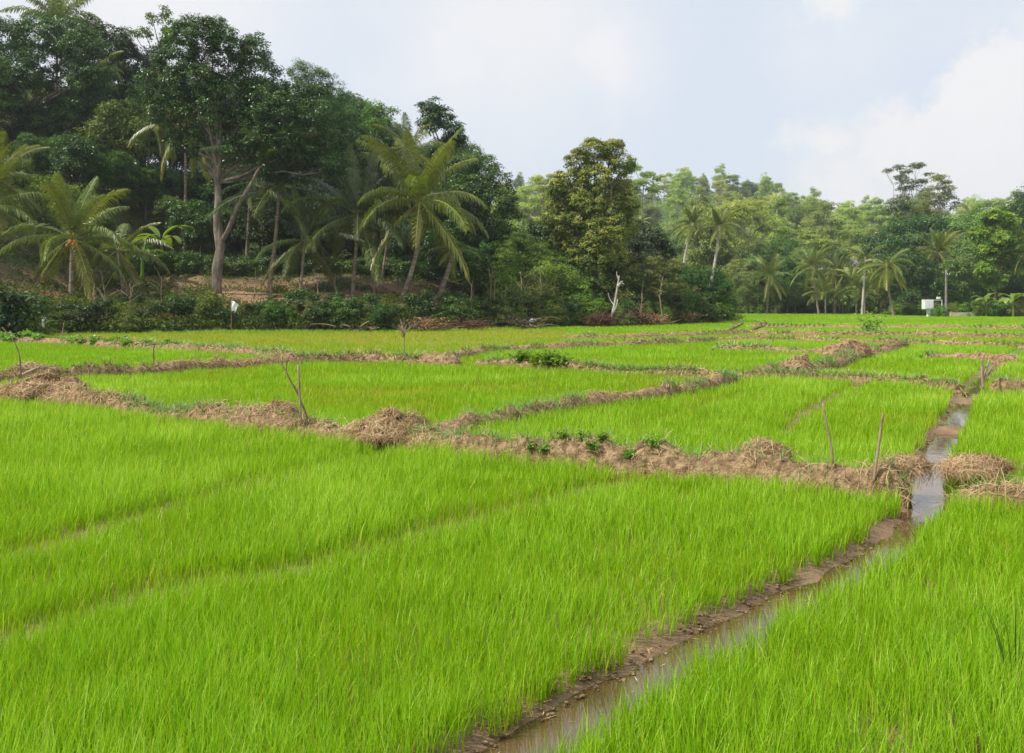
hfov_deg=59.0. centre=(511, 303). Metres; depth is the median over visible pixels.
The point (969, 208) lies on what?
coconut palm
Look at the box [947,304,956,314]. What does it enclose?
leafy bush
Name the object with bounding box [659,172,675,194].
feathery tree
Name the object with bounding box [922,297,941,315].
white box
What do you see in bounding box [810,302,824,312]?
leafy bush
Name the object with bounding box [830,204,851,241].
feathery tree
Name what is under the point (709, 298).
leafy bush
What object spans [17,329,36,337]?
creeping weed
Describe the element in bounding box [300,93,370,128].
understory tree
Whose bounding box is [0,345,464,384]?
mud bank
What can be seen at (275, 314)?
leafy bush
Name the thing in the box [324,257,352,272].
hedge bush
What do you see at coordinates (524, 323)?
brush pile
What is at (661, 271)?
leafy bush
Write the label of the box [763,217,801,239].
feathery tree
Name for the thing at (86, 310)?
leafy bush
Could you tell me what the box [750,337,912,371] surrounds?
mud bank
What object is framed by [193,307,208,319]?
leafy bush
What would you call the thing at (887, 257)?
woodland tree
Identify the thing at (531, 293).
leafy bush
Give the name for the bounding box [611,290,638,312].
leafy bush
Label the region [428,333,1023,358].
mud bank
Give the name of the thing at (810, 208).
feathery tree
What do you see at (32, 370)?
fallen branch
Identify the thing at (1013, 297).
banana plant
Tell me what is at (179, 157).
understory tree
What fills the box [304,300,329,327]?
leafy bush
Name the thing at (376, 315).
leafy bush
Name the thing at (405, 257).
hedge bush
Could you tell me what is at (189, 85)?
understory tree
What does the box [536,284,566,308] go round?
leafy bush
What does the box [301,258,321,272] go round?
hedge bush
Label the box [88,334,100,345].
creeping weed
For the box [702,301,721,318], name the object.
leafy bush
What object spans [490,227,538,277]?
understory tree
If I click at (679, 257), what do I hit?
feathery tree
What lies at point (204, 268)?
hedge bush
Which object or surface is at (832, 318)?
rice
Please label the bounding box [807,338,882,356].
straw heap
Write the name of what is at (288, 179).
coconut palm
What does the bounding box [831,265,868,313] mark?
coconut palm
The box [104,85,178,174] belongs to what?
understory tree
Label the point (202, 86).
understory tree
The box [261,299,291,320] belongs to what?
leafy bush
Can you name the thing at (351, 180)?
coconut palm
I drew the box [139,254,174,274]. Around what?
hedge bush
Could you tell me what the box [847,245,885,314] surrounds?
coconut palm
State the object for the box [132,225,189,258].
banana plant
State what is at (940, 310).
bright bush
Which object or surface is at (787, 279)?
woodland tree
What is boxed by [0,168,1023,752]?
ground
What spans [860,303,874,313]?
bright bush
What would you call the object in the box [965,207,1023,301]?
broadleaf tree
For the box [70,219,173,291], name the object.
coconut palm
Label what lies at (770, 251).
woodland tree
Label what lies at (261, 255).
hedge bush
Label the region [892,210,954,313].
woodland tree
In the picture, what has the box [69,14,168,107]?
broadleaf tree
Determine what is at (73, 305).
leafy bush
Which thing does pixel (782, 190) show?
feathery tree
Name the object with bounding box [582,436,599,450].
leafy weed
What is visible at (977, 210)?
woodland tree
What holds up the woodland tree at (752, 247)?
on the ground at (876, 532)
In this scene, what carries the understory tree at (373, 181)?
on the ground at (876, 532)
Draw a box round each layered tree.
[880,162,934,230]
[913,172,961,219]
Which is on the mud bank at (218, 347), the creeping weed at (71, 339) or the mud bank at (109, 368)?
the creeping weed at (71, 339)
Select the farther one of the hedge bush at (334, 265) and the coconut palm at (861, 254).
the coconut palm at (861, 254)
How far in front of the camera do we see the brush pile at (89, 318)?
59.28 m
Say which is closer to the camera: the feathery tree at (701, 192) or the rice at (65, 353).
the rice at (65, 353)
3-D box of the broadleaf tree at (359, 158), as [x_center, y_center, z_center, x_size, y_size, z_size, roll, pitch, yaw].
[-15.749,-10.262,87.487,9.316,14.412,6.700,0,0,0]
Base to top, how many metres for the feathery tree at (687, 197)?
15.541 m
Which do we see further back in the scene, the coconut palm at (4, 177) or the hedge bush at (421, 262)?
the hedge bush at (421, 262)
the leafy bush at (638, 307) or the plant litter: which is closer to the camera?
the plant litter
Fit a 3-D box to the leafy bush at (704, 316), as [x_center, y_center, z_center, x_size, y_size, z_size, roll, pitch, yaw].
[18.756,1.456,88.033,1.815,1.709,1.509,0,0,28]
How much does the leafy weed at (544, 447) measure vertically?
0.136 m
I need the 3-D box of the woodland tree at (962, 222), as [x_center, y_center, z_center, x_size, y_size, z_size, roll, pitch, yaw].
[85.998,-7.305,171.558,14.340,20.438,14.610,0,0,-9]
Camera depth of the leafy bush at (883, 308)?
157.36 m
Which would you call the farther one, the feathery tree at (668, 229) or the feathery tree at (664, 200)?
the feathery tree at (664, 200)
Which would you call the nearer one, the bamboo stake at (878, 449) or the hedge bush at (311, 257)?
the bamboo stake at (878, 449)
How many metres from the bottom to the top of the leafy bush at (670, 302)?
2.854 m
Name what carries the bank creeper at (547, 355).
on the mud bank at (958, 390)
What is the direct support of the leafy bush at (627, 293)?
on the ground at (876, 532)
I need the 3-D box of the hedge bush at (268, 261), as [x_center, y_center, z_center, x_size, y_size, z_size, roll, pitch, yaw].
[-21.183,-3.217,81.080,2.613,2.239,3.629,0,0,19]
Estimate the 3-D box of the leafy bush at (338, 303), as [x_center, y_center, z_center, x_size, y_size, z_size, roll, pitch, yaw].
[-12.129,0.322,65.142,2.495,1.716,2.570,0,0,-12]
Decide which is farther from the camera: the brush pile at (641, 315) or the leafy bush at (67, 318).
the brush pile at (641, 315)
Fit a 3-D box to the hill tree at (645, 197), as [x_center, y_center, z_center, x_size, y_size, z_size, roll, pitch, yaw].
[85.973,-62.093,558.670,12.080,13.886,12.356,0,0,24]
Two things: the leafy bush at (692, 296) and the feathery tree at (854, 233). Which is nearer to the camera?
the leafy bush at (692, 296)
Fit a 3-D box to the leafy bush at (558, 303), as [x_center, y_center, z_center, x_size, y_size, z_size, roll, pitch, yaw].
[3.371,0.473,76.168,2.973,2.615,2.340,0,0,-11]
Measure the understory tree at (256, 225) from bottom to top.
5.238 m
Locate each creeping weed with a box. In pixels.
[0,331,14,337]
[0,332,14,341]
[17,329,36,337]
[29,331,49,338]
[66,335,80,342]
[73,336,89,344]
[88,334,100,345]
[115,335,131,340]
[119,339,130,346]
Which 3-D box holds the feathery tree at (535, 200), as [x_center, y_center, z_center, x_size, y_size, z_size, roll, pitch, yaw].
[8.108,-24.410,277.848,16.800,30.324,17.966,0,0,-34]
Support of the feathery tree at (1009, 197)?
on the ground at (876, 532)
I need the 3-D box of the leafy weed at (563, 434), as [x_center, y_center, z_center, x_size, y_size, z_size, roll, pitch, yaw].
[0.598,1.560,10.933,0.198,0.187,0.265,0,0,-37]
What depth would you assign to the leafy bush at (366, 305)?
64.18 m
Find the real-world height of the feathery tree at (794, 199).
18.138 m
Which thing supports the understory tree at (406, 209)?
on the ground at (876, 532)
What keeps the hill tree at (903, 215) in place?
on the ground at (876, 532)
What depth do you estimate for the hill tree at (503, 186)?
429.12 m
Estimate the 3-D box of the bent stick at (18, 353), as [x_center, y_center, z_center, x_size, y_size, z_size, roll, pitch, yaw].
[-10.471,1.154,18.979,0.428,1.296,0.038,0,0,0]
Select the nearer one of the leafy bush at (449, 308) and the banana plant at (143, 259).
the leafy bush at (449, 308)
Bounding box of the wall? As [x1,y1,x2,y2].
[950,313,975,316]
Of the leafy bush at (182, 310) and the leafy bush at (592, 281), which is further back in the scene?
the leafy bush at (592, 281)
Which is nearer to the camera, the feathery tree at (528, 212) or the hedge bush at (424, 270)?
the hedge bush at (424, 270)
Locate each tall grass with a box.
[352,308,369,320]
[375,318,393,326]
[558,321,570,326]
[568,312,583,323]
[836,306,847,312]
[974,311,984,315]
[997,306,1011,316]
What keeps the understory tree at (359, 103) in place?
on the ground at (876, 532)
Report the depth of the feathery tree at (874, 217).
339.74 m
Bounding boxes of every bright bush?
[510,308,525,322]
[529,295,560,314]
[559,280,592,311]
[583,298,604,315]
[591,302,618,319]
[648,288,667,311]
[648,300,672,318]
[709,293,733,316]
[720,310,734,320]
[740,303,755,312]
[812,301,832,312]
[850,306,859,313]
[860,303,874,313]
[882,301,900,314]
[889,303,902,315]
[909,304,925,315]
[928,306,946,316]
[943,302,959,315]
[957,302,970,312]
[966,300,987,315]
[984,305,1000,316]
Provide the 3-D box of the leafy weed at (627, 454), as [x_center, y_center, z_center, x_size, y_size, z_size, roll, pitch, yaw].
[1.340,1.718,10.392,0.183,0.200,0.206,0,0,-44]
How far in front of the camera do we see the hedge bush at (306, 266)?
80.72 m
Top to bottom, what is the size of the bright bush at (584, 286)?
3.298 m
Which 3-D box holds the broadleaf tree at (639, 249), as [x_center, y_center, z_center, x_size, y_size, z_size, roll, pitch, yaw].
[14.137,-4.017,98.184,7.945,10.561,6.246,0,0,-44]
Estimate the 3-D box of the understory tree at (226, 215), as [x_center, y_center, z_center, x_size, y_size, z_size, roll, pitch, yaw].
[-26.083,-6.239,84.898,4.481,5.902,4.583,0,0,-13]
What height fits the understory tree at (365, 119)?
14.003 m
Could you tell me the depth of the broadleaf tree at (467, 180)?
82.98 m
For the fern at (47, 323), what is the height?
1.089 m
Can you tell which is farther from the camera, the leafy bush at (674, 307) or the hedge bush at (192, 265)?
the leafy bush at (674, 307)
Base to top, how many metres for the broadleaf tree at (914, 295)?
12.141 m
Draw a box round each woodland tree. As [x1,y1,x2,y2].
[705,251,742,292]
[720,257,754,308]
[727,240,771,302]
[729,269,763,313]
[740,253,770,310]
[749,245,798,292]
[761,277,791,313]
[763,255,812,312]
[768,234,805,260]
[784,281,807,313]
[786,248,824,266]
[786,261,818,306]
[802,270,822,313]
[823,249,852,286]
[854,230,908,307]
[870,274,899,309]
[872,216,926,309]
[872,253,918,314]
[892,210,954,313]
[905,230,960,289]
[908,256,950,298]
[918,215,972,239]
[926,236,980,289]
[933,211,981,303]
[949,259,990,312]
[959,206,987,229]
[960,239,990,311]
[972,286,990,304]
[973,206,1021,244]
[974,253,1019,299]
[987,218,1023,307]
[998,272,1023,305]
[1000,198,1020,213]
[1001,269,1023,309]
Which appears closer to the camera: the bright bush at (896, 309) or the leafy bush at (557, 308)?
the leafy bush at (557, 308)
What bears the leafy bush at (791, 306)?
on the ground at (876, 532)
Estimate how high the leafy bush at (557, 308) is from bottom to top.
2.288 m
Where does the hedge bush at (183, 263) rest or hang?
on the ground at (876, 532)
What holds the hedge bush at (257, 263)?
on the ground at (876, 532)
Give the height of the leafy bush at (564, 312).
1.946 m
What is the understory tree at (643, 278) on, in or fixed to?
on the ground at (876, 532)
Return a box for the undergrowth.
[488,192,1022,312]
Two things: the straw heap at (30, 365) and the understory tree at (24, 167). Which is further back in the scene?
the understory tree at (24, 167)
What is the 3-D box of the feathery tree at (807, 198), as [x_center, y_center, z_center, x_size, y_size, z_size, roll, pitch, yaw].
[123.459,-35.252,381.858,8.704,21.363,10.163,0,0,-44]
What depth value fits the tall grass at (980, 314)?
132.38 m
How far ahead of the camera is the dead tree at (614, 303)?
74.93 m
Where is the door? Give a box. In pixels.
[926,301,932,307]
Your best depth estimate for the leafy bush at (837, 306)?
169.09 m
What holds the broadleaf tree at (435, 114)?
on the ground at (876, 532)
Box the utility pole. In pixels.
[945,270,949,316]
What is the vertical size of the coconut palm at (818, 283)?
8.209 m
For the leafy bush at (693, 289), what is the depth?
91.20 m
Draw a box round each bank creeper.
[508,349,533,362]
[524,351,551,365]
[538,349,561,365]
[547,350,573,366]
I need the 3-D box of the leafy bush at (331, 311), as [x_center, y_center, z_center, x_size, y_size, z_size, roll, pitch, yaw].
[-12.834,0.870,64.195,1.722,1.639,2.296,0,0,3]
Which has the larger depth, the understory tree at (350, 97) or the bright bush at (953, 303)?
the bright bush at (953, 303)
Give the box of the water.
[480,350,1023,752]
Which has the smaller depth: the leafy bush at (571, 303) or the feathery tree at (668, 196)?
the leafy bush at (571, 303)
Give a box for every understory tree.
[0,106,34,153]
[1,98,62,174]
[5,157,44,206]
[6,131,53,186]
[10,76,65,99]
[11,65,41,96]
[23,89,70,119]
[31,103,93,154]
[37,134,75,189]
[43,130,108,202]
[72,152,117,194]
[73,97,156,180]
[82,131,123,161]
[91,214,118,247]
[96,150,142,206]
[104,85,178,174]
[125,167,167,220]
[136,161,183,204]
[148,195,187,237]
[151,117,202,176]
[163,79,207,172]
[163,199,214,252]
[174,160,228,212]
[176,120,229,182]
[187,73,234,124]
[188,223,214,252]
[209,166,264,218]
[210,206,257,256]
[223,221,257,254]
[231,75,296,107]
[232,177,290,216]
[233,103,303,196]
[245,193,309,256]
[245,209,271,251]
[268,228,300,252]
[281,106,330,175]
[281,175,321,209]
[297,99,371,149]
[298,149,337,188]
[298,192,341,253]
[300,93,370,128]
[311,226,339,256]
[326,189,363,228]
[330,221,373,259]
[337,91,395,138]
[337,159,405,241]
[353,120,382,141]
[372,182,427,247]
[380,122,406,152]
[383,217,423,256]
[398,147,460,206]
[415,182,468,235]
[418,228,464,285]
[420,139,475,188]
[422,241,456,276]
[430,137,486,192]
[439,182,498,259]
[451,247,493,295]
[467,228,522,294]
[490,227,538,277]
[517,217,571,280]
[539,218,598,273]
[598,241,637,280]
[631,257,673,287]
[655,262,688,289]
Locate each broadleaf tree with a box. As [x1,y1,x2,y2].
[0,10,117,139]
[2,173,108,234]
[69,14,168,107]
[120,145,180,180]
[125,4,180,159]
[130,12,350,293]
[284,57,366,250]
[305,125,393,250]
[343,100,400,245]
[413,95,470,222]
[438,148,524,284]
[489,230,569,288]
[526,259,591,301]
[539,137,642,292]
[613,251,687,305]
[617,219,678,285]
[666,263,737,320]
[882,245,953,314]
[930,253,988,306]
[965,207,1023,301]
[1003,182,1023,229]
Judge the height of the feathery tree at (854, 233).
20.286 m
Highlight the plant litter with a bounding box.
[490,406,964,752]
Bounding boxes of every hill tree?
[493,179,512,200]
[512,172,524,192]
[516,185,531,211]
[607,186,645,217]
[620,176,638,201]
[632,185,641,200]
[640,206,664,223]
[643,192,661,203]
[646,215,659,228]
[667,168,699,199]
[669,227,690,261]
[680,205,746,286]
[701,173,710,195]
[727,224,746,245]
[730,193,751,228]
[737,181,758,197]
[754,172,775,200]
[755,181,782,192]
[760,192,787,218]
[786,205,804,240]
[787,207,807,235]
[789,249,829,305]
[851,219,870,240]
[886,199,927,235]
[960,194,981,215]
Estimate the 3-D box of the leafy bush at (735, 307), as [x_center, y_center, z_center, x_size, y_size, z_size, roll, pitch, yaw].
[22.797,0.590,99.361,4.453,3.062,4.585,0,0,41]
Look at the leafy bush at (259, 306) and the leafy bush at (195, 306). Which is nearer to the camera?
the leafy bush at (195, 306)
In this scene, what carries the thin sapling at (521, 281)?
on the ground at (876, 532)
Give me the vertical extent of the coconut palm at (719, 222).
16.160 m
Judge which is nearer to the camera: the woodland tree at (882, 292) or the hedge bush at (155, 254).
the hedge bush at (155, 254)
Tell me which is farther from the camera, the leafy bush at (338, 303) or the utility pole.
the utility pole
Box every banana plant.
[122,234,172,281]
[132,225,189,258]
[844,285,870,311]
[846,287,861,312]
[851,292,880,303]
[971,292,997,316]
[998,293,1023,316]
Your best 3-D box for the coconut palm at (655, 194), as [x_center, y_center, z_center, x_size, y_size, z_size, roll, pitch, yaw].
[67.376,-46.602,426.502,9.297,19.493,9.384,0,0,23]
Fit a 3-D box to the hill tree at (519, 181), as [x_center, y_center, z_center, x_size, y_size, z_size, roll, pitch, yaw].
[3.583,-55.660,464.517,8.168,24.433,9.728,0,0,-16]
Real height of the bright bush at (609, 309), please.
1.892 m
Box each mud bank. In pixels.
[0,333,314,357]
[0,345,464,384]
[0,378,924,509]
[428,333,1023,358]
[432,366,740,433]
[463,352,975,396]
[560,326,1023,338]
[708,338,884,353]
[747,321,1023,329]
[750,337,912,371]
[918,348,1020,364]
[929,469,1023,518]
[985,370,1023,394]
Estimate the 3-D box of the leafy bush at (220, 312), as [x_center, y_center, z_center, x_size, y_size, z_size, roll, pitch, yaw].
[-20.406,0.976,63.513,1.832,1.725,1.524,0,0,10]
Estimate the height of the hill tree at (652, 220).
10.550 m
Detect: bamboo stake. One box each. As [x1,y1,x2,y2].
[822,403,833,462]
[872,414,883,481]
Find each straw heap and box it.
[0,370,99,402]
[3,360,77,377]
[245,398,307,420]
[335,403,455,447]
[725,434,806,461]
[770,353,821,372]
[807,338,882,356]
[880,451,945,489]
[924,450,1023,483]
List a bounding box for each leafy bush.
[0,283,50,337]
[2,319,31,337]
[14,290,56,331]
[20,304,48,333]
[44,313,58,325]
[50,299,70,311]
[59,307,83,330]
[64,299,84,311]
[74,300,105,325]
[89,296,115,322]
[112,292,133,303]
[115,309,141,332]
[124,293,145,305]
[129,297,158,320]
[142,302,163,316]
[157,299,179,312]
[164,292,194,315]
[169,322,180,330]
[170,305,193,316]
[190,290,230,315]
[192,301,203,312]
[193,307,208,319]
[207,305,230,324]
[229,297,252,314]
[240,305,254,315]
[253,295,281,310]
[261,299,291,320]
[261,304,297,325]
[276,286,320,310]
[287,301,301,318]
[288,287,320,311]
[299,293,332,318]
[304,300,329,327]
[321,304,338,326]
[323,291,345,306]
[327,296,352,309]
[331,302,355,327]
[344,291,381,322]
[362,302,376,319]
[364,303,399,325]
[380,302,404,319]
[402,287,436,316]
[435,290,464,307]
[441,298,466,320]
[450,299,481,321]
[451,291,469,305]
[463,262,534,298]
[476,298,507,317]
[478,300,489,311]
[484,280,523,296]
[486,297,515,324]
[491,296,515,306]
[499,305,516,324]
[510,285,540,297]
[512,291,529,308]
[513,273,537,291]
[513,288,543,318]
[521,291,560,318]
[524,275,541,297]
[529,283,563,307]
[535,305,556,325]
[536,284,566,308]
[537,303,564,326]
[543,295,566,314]
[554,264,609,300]
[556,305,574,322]
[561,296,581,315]
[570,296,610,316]
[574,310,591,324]
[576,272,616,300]
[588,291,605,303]
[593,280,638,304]
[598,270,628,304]
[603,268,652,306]
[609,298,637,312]
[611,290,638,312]
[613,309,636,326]
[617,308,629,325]
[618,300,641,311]
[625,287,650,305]
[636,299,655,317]
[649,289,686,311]
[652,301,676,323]
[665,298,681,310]
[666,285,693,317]
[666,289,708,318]
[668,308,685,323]
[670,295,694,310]
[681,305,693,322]
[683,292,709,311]
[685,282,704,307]
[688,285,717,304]
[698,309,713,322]
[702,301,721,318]
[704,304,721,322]
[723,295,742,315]
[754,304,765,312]
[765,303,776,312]
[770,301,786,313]
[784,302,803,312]
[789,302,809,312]
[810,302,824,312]
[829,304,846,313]
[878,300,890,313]
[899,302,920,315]
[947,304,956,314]
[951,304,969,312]
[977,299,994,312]
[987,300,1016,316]
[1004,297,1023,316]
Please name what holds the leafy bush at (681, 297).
on the ground at (876, 532)
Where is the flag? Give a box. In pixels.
[231,301,238,331]
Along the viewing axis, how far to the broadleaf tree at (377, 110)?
93.79 m
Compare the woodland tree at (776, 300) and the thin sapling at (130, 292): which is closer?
the thin sapling at (130, 292)
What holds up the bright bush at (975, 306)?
on the ground at (876, 532)
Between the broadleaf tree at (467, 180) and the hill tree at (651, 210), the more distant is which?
the hill tree at (651, 210)
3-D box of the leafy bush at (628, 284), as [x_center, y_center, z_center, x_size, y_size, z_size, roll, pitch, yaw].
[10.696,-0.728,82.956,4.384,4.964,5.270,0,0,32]
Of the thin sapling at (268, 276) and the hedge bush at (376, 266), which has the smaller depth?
the thin sapling at (268, 276)
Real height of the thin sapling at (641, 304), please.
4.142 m
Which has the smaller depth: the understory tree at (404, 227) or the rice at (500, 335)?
the rice at (500, 335)
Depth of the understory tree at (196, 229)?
80.91 m
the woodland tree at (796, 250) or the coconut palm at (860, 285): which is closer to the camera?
the coconut palm at (860, 285)
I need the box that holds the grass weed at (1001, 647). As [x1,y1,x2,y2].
[980,596,1023,687]
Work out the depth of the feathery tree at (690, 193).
429.93 m
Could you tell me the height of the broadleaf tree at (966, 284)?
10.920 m
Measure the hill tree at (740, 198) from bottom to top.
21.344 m
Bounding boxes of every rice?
[0,337,279,372]
[0,354,728,425]
[0,387,905,752]
[40,328,569,359]
[46,313,1023,495]
[429,368,962,467]
[471,336,836,371]
[529,472,1023,752]
[567,330,1023,342]
[779,342,1023,386]
[936,378,1023,485]
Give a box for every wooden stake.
[152,343,156,361]
[297,365,302,425]
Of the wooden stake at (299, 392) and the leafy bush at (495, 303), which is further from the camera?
the leafy bush at (495, 303)
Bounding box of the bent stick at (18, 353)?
[2,327,21,381]
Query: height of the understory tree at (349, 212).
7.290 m
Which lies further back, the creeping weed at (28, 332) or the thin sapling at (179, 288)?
the thin sapling at (179, 288)
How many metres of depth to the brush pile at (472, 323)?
66.61 m
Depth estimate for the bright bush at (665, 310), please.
82.16 m
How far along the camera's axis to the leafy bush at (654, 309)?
82.17 m
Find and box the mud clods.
[466,405,952,752]
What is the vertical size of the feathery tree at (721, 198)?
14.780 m
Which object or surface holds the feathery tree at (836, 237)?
on the ground at (876, 532)
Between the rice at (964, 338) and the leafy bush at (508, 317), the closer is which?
the rice at (964, 338)
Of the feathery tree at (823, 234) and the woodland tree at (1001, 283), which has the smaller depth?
the woodland tree at (1001, 283)
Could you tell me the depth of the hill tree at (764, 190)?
465.85 m
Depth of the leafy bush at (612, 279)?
82.01 m
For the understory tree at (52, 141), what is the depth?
85.27 m
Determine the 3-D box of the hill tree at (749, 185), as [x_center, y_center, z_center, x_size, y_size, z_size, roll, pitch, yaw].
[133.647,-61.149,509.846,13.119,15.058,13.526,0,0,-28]
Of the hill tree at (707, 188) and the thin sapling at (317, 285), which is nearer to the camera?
the thin sapling at (317, 285)
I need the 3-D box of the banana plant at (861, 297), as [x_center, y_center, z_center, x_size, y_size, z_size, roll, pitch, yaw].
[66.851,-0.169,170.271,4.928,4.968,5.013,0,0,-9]
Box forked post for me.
[981,359,992,388]
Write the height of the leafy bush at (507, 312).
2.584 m
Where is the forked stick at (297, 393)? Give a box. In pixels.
[279,353,307,418]
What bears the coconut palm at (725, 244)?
on the ground at (876, 532)
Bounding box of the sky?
[0,0,1023,214]
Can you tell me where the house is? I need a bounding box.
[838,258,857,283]
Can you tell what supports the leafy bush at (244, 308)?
on the ground at (876, 532)
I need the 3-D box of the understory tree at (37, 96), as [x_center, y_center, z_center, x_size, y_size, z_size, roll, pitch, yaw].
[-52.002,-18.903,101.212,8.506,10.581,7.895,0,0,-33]
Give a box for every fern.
[40,320,61,332]
[420,311,447,319]
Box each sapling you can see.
[98,273,122,299]
[115,281,142,311]
[153,271,172,297]
[171,276,186,296]
[245,269,262,297]
[257,267,276,294]
[313,267,319,293]
[322,270,343,291]
[392,318,415,351]
[482,264,507,300]
[486,271,496,304]
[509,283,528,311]
[513,270,529,293]
[634,281,646,325]
[652,278,662,314]
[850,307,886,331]
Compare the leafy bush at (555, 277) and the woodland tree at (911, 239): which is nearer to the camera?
the leafy bush at (555, 277)
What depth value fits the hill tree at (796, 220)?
306.58 m
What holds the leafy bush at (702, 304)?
on the ground at (876, 532)
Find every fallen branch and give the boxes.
[22,365,61,375]
[726,319,743,329]
[751,319,767,330]
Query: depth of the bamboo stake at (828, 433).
9.89 m
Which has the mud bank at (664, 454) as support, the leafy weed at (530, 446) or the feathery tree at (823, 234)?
the leafy weed at (530, 446)
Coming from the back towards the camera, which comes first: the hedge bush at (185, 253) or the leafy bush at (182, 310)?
the hedge bush at (185, 253)
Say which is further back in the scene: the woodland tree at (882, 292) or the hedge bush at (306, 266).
the woodland tree at (882, 292)
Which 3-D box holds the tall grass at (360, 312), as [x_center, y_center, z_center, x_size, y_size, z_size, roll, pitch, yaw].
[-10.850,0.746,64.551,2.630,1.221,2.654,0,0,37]
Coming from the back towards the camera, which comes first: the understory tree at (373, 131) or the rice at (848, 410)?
the understory tree at (373, 131)
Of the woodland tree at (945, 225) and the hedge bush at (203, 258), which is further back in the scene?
the woodland tree at (945, 225)
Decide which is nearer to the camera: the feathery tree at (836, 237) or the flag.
the flag
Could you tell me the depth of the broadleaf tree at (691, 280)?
93.85 m
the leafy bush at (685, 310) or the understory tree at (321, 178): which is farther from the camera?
the understory tree at (321, 178)
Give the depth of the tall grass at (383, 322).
63.35 m
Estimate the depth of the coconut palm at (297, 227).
71.58 m
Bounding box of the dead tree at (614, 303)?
[608,272,622,316]
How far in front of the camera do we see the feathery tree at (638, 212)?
248.07 m
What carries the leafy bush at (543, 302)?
on the ground at (876, 532)
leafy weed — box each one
[526,439,538,449]
[538,443,550,453]
[553,425,569,438]
[572,428,591,440]
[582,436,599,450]
[596,431,608,441]
[621,445,635,459]
[639,433,665,447]
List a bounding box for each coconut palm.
[0,0,101,86]
[0,130,50,235]
[0,142,66,249]
[0,171,143,303]
[64,51,124,138]
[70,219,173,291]
[99,108,176,186]
[127,90,230,252]
[199,111,346,294]
[199,150,293,255]
[253,186,367,292]
[281,143,420,295]
[350,125,488,298]
[364,214,408,278]
[371,112,453,255]
[424,244,481,301]
[647,184,665,211]
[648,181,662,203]
[672,205,713,271]
[694,203,742,285]
[695,223,729,279]
[750,252,792,313]
[790,243,839,313]
[797,277,831,304]
[802,272,845,313]
[808,277,845,313]
[818,251,848,313]
[819,279,857,312]
[824,260,851,312]
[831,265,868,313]
[841,273,881,313]
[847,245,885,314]
[853,266,880,313]
[856,248,913,315]
[902,225,966,286]
[956,203,972,214]
[957,205,977,215]
[1002,229,1023,276]
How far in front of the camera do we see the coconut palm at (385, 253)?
79.89 m
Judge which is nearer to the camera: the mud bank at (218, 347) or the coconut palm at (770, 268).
the mud bank at (218, 347)
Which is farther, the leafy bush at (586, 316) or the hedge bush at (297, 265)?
the hedge bush at (297, 265)
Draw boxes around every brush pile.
[53,309,109,321]
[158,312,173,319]
[324,320,393,331]
[392,316,463,331]
[433,315,501,329]
[498,312,558,328]
[579,307,622,326]
[616,306,654,323]
[642,312,677,325]
[665,309,712,324]
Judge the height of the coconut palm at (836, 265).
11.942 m
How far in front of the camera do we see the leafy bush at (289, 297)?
65.34 m
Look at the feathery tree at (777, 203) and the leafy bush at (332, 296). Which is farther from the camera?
the feathery tree at (777, 203)
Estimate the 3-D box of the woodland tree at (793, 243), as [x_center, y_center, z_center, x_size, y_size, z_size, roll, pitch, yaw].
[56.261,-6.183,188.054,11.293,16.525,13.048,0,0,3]
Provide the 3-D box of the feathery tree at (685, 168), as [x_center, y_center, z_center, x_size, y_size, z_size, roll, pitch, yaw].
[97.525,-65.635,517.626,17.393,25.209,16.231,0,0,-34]
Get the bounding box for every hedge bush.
[133,251,175,264]
[135,257,168,274]
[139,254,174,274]
[151,250,189,259]
[154,258,186,273]
[155,253,191,274]
[171,249,198,258]
[173,255,191,271]
[182,256,208,273]
[189,253,226,273]
[196,259,227,274]
[204,250,239,257]
[222,261,247,274]
[223,260,234,274]
[224,255,239,265]
[229,254,264,273]
[230,261,255,275]
[239,257,267,272]
[243,252,266,259]
[257,258,276,272]
[262,256,288,272]
[268,255,300,275]
[278,255,305,271]
[292,257,311,271]
[300,252,321,260]
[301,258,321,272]
[308,256,343,272]
[308,257,324,271]
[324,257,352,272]
[333,257,367,272]
[342,256,376,272]
[357,256,383,272]
[357,256,391,275]
[373,259,396,274]
[378,257,419,276]
[382,254,416,267]
[396,261,422,278]
[402,255,429,269]
[415,263,431,277]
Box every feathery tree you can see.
[492,187,532,222]
[515,173,554,225]
[518,206,536,226]
[529,173,555,209]
[608,206,642,254]
[630,164,667,233]
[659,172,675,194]
[661,189,671,197]
[661,197,668,205]
[662,222,676,238]
[664,182,689,225]
[672,255,682,261]
[673,166,696,191]
[675,195,691,213]
[679,184,712,256]
[682,191,693,205]
[695,177,708,186]
[710,180,732,199]
[711,163,729,191]
[715,192,729,204]
[715,197,782,253]
[717,191,742,221]
[721,174,742,191]
[742,190,755,199]
[745,194,806,251]
[755,213,791,251]
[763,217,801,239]
[772,187,792,210]
[780,192,802,211]
[796,229,859,265]
[797,197,833,239]
[798,194,815,218]
[798,199,849,252]
[810,186,822,208]
[812,229,831,253]
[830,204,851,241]
[830,234,848,248]
[832,199,870,253]
[838,220,878,273]
[856,196,895,240]
[860,194,874,209]
[910,194,932,217]
[969,197,1009,212]
[1005,191,1021,202]
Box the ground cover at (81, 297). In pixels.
[0,172,748,334]
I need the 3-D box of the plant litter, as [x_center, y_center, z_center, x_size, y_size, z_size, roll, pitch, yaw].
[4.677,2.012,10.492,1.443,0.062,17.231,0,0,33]

